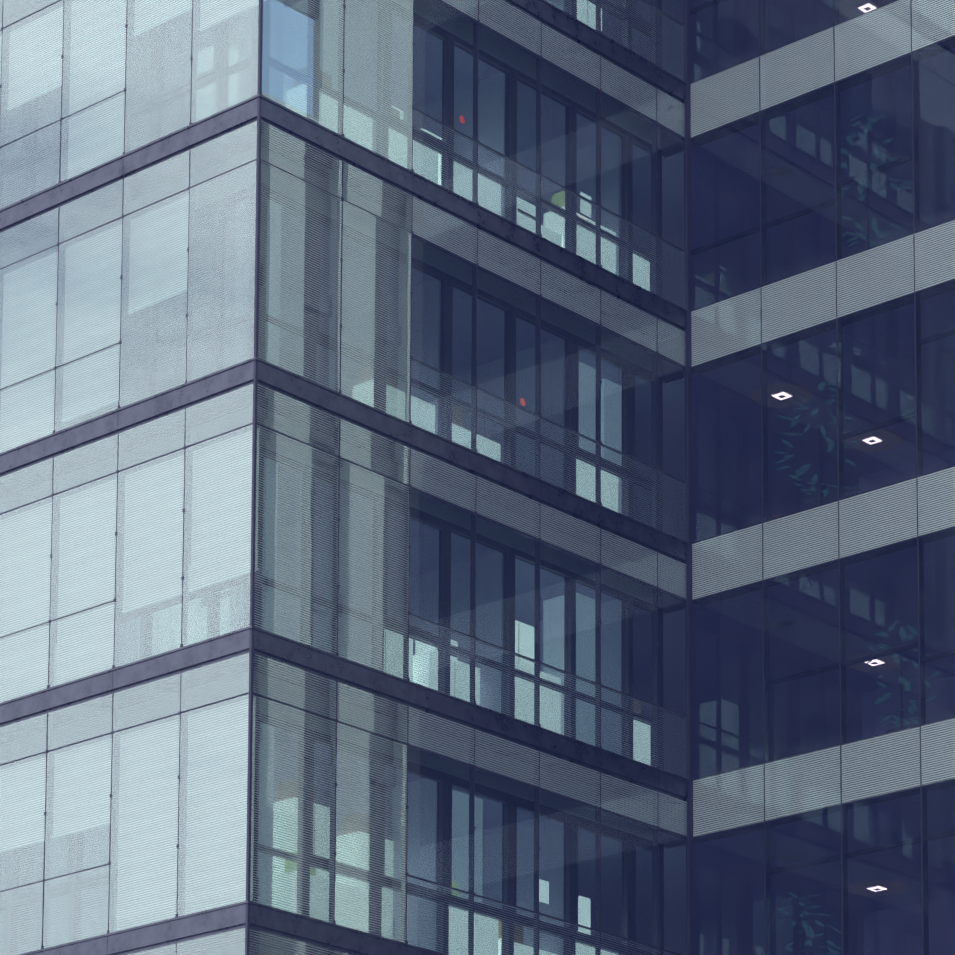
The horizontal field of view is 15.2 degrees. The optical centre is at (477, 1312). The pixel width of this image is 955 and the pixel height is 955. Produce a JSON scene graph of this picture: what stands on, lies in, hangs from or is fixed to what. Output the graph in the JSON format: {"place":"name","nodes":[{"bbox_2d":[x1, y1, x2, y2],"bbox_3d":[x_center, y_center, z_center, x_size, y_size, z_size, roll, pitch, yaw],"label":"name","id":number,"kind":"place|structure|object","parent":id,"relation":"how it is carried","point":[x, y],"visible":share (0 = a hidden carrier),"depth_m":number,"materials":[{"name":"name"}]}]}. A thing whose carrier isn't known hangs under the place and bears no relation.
{"place":"outdoors","nodes":[
{"label":"outdoors","id":0,"kind":"place"},
{"bbox_2d":[0,0,252,954],"bbox_3d":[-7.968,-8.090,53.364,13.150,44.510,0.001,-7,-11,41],"label":"window reflection","id":1,"kind":"object","parent":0,"point":[107,903],"depth_m":50.99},
{"bbox_2d":[258,0,652,954],"bbox_3d":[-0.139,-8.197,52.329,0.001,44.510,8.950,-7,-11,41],"label":"face glass","id":2,"kind":"object","parent":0,"point":[528,372],"depth_m":53.13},
{"bbox_2d":[407,0,686,954],"bbox_3d":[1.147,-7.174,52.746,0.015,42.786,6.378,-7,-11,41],"label":"glass balustrade","id":3,"kind":"object","parent":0,"point":[555,458],"depth_m":53.21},
{"bbox_2d":[690,0,954,954],"bbox_3d":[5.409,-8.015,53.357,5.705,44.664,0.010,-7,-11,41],"label":"wing glass","id":4,"kind":"object","parent":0,"point":[768,682],"depth_m":54.16,"materials":[{"name":"blue glass"}]},
{"bbox_2d":[691,0,954,836],"bbox_3d":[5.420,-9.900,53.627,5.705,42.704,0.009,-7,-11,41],"label":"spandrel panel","id":5,"kind":"object","parent":4,"relation":"attached to","point":[880,764],"depth_m":54.32,"materials":[{"name":"grey glass"}]},
{"bbox_2d":[691,0,954,954],"bbox_3d":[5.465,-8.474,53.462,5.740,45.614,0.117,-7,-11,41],"label":"wing mullions","id":6,"kind":"object","parent":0,"point":[841,804],"depth_m":54.07,"materials":[{"name":"black metal"}]},
{"bbox_3d":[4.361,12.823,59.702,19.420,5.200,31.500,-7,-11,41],"label":"building base","id":7,"kind":"structure","parent":0,"visible":0},
{"bbox_2d":[1,0,265,852],"bbox_3d":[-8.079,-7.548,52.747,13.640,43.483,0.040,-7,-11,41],"label":"blind rails","id":8,"kind":"object","parent":7,"relation":"attached to","point":[118,398],"depth_m":50.54,"materials":[{"name":"grey metal"}]},
{"bbox_2d":[0,0,258,929],"bbox_3d":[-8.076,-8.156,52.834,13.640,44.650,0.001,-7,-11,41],"label":"blinds","id":9,"kind":"object","parent":8,"relation":"hanging from","point":[49,574],"depth_m":50.76,"materials":[{"name":"white fabric"}]},
{"bbox_2d":[0,0,269,954],"bbox_3d":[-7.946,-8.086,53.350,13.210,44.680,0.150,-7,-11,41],"label":"inner frames","id":10,"kind":"structure","parent":7,"relation":"on","point":[78,834],"depth_m":50.73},
{"bbox_2d":[0,0,256,954],"bbox_3d":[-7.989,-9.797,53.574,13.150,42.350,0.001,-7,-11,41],"label":"spandrel panel","id":11,"kind":"object","parent":10,"relation":"attached to","point":[131,472],"depth_m":50.91,"materials":[{"name":"grey"}]},
{"bbox_2d":[274,0,685,954],"bbox_3d":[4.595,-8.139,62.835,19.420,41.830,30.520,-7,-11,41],"label":"ceilings","id":12,"kind":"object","parent":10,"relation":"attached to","point":[678,682],"depth_m":56.89,"materials":[{"name":"blue"}]},
{"bbox_2d":[258,0,621,905],"bbox_3d":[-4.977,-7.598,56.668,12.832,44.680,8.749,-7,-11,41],"label":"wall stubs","id":13,"kind":"object","parent":7,"relation":"on","point":[548,658],"depth_m":52.86,"materials":[{"name":"grey paint"}]},
{"bbox_2d":[243,0,663,954],"bbox_3d":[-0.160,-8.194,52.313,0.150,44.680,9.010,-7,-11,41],"label":"inner frames","id":14,"kind":"structure","parent":7,"relation":"on","point":[445,832],"depth_m":53.34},
{"bbox_2d":[253,13,657,953],"bbox_3d":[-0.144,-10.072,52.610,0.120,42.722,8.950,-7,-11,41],"label":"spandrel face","id":15,"kind":"object","parent":14,"relation":"attached to","point":[491,539],"depth_m":53.71,"materials":[{"name":"grey"}]},
{"bbox_2d":[249,0,662,954],"bbox_3d":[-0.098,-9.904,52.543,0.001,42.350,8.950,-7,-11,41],"label":"spandrel panel","id":16,"kind":"object","parent":14,"relation":"attached to","point":[447,510],"depth_m":53.37,"materials":[{"name":"grey"}]},
{"bbox_2d":[248,0,686,954],"bbox_3d":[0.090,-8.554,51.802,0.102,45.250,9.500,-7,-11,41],"label":"outer mullions","id":17,"kind":"object","parent":7,"relation":"attached to","point":[598,476],"depth_m":52.95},
{"bbox_2d":[0,0,258,954],"bbox_3d":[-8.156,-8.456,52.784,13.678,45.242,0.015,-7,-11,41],"label":"glass facade","id":18,"kind":"structure","parent":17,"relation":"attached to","point":[93,98],"depth_m":50.41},
{"bbox_2d":[249,0,412,954],"bbox_3d":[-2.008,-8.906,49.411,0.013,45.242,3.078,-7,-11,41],"label":"window","id":19,"kind":"structure","parent":17,"relation":"attached to","point":[371,466],"depth_m":49.80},
{"bbox_2d":[407,0,686,952],"bbox_3d":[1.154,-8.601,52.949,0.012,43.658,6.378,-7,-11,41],"label":"window glass","id":20,"kind":"object","parent":17,"relation":"attached to","point":[517,564],"depth_m":53.33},
{"bbox_2d":[409,0,686,835],"bbox_3d":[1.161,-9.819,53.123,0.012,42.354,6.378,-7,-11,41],"label":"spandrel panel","id":21,"kind":"object","parent":17,"relation":"attached to","point":[491,484],"depth_m":53.59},
{"bbox_3d":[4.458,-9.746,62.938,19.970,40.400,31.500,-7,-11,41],"label":"building back walls","id":22,"kind":"object","parent":7,"relation":"on","visible":0},
{"bbox_2d":[0,6,252,942],"bbox_3d":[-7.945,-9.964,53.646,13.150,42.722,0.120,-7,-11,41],"label":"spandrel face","id":23,"kind":"object","parent":22,"relation":"attached to","point":[64,265],"depth_m":51.60,"materials":[{"name":"grey"}]},
{"bbox_2d":[0,0,261,954],"bbox_3d":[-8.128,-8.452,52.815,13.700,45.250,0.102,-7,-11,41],"label":"window mullions","id":24,"kind":"object","parent":22,"relation":"attached to","point":[120,342],"depth_m":50.64,"materials":[{"name":"grey"}]},
{"bbox_2d":[0,0,687,954],"bbox_3d":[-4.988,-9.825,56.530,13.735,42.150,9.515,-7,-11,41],"label":"floor bands","id":25,"kind":"object","parent":22,"relation":"on","point":[230,918],"depth_m":51.01,"materials":[{"name":"metal"}]},
{"bbox_2d":[107,2,658,939],"bbox_3d":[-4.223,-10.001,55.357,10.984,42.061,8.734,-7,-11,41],"label":"floor band joints","id":26,"kind":"object","parent":25,"relation":"attached to","point":[413,180],"depth_m":52.65,"materials":[{"name":"grey metal"}]},
{"bbox_2d":[245,0,693,954],"bbox_3d":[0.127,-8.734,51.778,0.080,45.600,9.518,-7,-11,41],"label":"corner posts","id":27,"kind":"object","parent":25,"relation":"attached to","point":[687,490],"depth_m":55.21,"materials":[{"name":"grey metal"}]},
{"bbox_2d":[661,107,685,847],"bbox_3d":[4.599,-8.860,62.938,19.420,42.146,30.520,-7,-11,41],"label":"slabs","id":28,"kind":"structure","parent":22,"relation":"on","point":[666,378],"depth_m":57.56,"materials":[{"name":"concrete"}]},
{"bbox_3d":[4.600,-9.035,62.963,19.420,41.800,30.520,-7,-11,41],"label":"carpets","id":29,"kind":"object","parent":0,"visible":0},
{"bbox_2d":[279,24,587,852],"bbox_3d":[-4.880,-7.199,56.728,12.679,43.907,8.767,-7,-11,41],"label":"desks","id":30,"kind":"object","parent":29,"relation":"on","point":[303,360],"depth_m":51.68,"materials":[{"name":"grey"}]},
{"bbox_2d":[273,0,621,954],"bbox_3d":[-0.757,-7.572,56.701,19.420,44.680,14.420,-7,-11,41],"label":"partitions","id":31,"kind":"object","parent":29,"relation":"on","point":[557,350],"depth_m":54.05,"materials":[{"name":"blue"}]},
{"bbox_2d":[272,0,650,954],"bbox_3d":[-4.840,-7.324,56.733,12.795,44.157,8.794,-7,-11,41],"label":"cabinets","id":32,"kind":"object","parent":29,"relation":"on","point":[592,496],"depth_m":52.95,"materials":[{"name":"white metal"}]},
{"bbox_2d":[285,191,564,896],"bbox_3d":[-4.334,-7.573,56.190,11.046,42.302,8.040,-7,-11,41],"label":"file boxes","id":33,"kind":"object","parent":32,"relation":"in","point":[453,882],"depth_m":52.19,"materials":[{"name":"green"}]},
{"bbox_2d":[278,66,640,943],"bbox_3d":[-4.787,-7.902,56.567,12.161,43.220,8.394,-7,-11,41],"label":"cardboard boxes","id":34,"kind":"object","parent":32,"relation":"on","point":[454,414],"depth_m":51.71,"materials":[{"name":"beige cardboard"}]},
{"bbox_2d":[459,116,524,405],"bbox_3d":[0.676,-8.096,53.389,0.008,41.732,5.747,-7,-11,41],"label":"red stickers","id":35,"kind":"object","parent":32,"relation":"attached to","point":[463,122],"depth_m":53.74,"materials":[{"name":"red paper"}]}
]}

